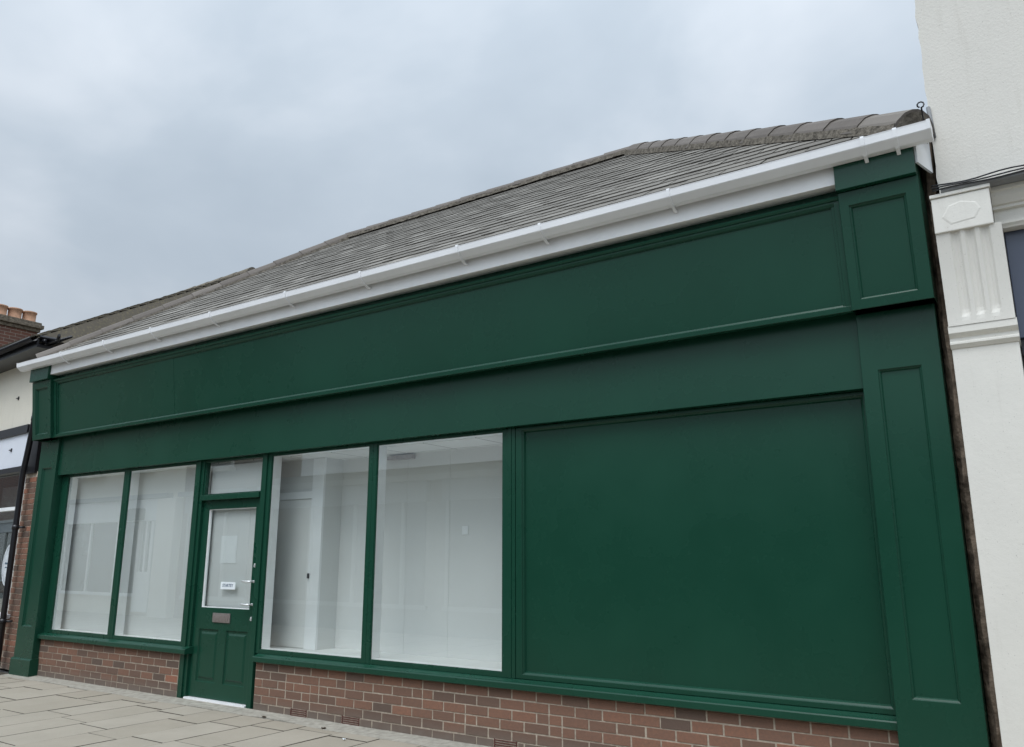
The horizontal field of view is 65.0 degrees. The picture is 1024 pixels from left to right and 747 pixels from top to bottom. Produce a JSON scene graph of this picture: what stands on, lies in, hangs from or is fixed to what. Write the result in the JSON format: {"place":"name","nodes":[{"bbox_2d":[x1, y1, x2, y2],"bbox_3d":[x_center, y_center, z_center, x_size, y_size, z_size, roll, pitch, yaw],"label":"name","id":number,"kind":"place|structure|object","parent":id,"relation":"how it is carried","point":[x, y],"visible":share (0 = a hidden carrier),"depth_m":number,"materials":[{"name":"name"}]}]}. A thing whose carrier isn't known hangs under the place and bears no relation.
{"place":"outdoors","nodes":[
{"label":"outdoors","id":0,"kind":"place"},
{"bbox_2d":[0,668,8,672],"bbox_3d":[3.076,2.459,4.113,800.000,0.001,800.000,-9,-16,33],"label":"ground","id":1,"kind":"structure","parent":0,"point":[4,670],"depth_m":10.82,"materials":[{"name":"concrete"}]},
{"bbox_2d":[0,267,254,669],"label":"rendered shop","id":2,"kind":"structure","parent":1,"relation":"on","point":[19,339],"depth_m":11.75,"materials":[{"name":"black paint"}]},
{"bbox_2d":[0,474,26,618],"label":"window","id":3,"kind":"structure","parent":2,"relation":"in","point":[8,484],"depth_m":11.60,"materials":[{"name":"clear glass"}]},
{"bbox_2d":[0,416,32,661],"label":"downpipe","id":4,"kind":"object","parent":2,"relation":"attached to","point":[16,526],"visible":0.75,"depth_m":11.00,"materials":[{"name":"black metal"}]},
{"bbox_2d":[39,334,72,345],"bbox_3d":[-6.442,-0.450,11.217,0.547,0.169,0.237,-5,-14,22],"label":"gutter offcut","id":5,"kind":"object","parent":2,"relation":"on","point":[48,341],"visible":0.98,"depth_m":11.21,"materials":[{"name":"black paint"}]},
{"bbox_2d":[8,101,1001,746],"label":"shop building","id":6,"kind":"structure","parent":1,"relation":"on","point":[656,443],"depth_m":6.35,"materials":[{"name":"wood"}]},
{"bbox_2d":[44,469,127,638],"bbox_3d":[-5.285,2.238,10.056,1.507,1.978,0.130,-9,-16,33],"label":"window","id":7,"kind":"structure","parent":6,"relation":"in","point":[53,618],"depth_m":10.30,"materials":[{"name":"green paint"}]},
{"bbox_2d":[110,462,196,645],"bbox_3d":[-4.079,2.055,9.263,1.398,1.978,0.130,-9,-16,33],"label":"window","id":8,"kind":"structure","parent":6,"relation":"in","point":[132,484],"depth_m":9.54,"materials":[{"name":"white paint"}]},
{"bbox_2d":[188,498,259,703],"bbox_3d":[-3.016,2.341,8.404,0.980,2.024,0.116,-9,-16,33],"label":"door","id":9,"kind":"structure","parent":6,"relation":"in","point":[219,664],"depth_m":8.35,"materials":[{"name":"green paint"}]},
{"bbox_2d":[220,582,234,589],"bbox_3d":[-2.993,2.234,8.457,0.236,0.075,0.004,-9,-16,33],"label":"notice","id":10,"kind":"object","parent":6,"relation":"attached to","point":[227,585],"depth_m":8.45,"materials":[{"name":"white paper"}]},
{"bbox_2d":[220,536,237,562],"bbox_3d":[-3.046,1.891,8.629,0.270,0.290,0.001,-9,-16,33],"label":"paper sheet","id":11,"kind":"object","parent":6,"relation":"attached to","point":[228,550],"visible":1,"depth_m":8.63,"materials":[{"name":"white paper"}]},
{"bbox_2d":[270,458,326,649],"bbox_3d":[-2.620,1.923,8.666,1.579,1.929,0.049,-9,-16,33],"label":"inner door","id":12,"kind":"structure","parent":6,"relation":"in","point":[297,578],"depth_m":8.39,"materials":[{"name":"white paint"}]},
{"bbox_2d":[255,443,373,663],"bbox_3d":[-1.888,1.724,7.823,1.490,1.978,0.130,-9,-16,33],"label":"window","id":13,"kind":"structure","parent":6,"relation":"in","point":[275,460],"depth_m":8.04,"materials":[{"name":"green paint"}]},
{"bbox_2d":[365,429,507,677],"bbox_3d":[-0.632,1.534,6.997,1.536,1.978,0.130,-9,-16,33],"label":"window","id":14,"kind":"structure","parent":6,"relation":"in","point":[380,448],"depth_m":7.18,"materials":[{"name":"green paint"}]},
{"bbox_2d":[915,0,1023,746],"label":"white building","id":15,"kind":"structure","parent":1,"relation":"on","point":[972,51],"depth_m":4.75,"materials":[{"name":"paint"}]},
{"bbox_2d":[926,106,935,137],"bbox_3d":[2.690,-1.611,5.155,0.037,0.221,0.026,-9,-16,33],"label":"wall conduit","id":16,"kind":"object","parent":15,"relation":"attached to","point":[928,110],"depth_m":5.16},
{"bbox_2d":[931,164,1023,191],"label":"cable","id":17,"kind":"object","parent":15,"relation":"on","point":[962,182],"visible":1,"depth_m":4.75,"materials":[{"name":"black paint"}]},
{"bbox_2d":[1020,339,1023,359],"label":"window frame","id":18,"kind":"structure","parent":15,"relation":"in","point":[1022,340],"depth_m":4.71,"materials":[{"name":"black paint"}]},
{"bbox_2d":[0,672,422,746],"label":"pavement","id":19,"kind":"structure","parent":0,"point":[37,714],"depth_m":7.11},
{"bbox_2d":[2,674,488,746],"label":"strip","id":20,"kind":"object","parent":19,"relation":"on","point":[424,741],"depth_m":7.51,"materials":[{"name":"concrete"}]},
{"bbox_2d":[0,0,927,333],"label":"sky","id":21,"kind":"structure","parent":0,"point":[150,150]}
]}

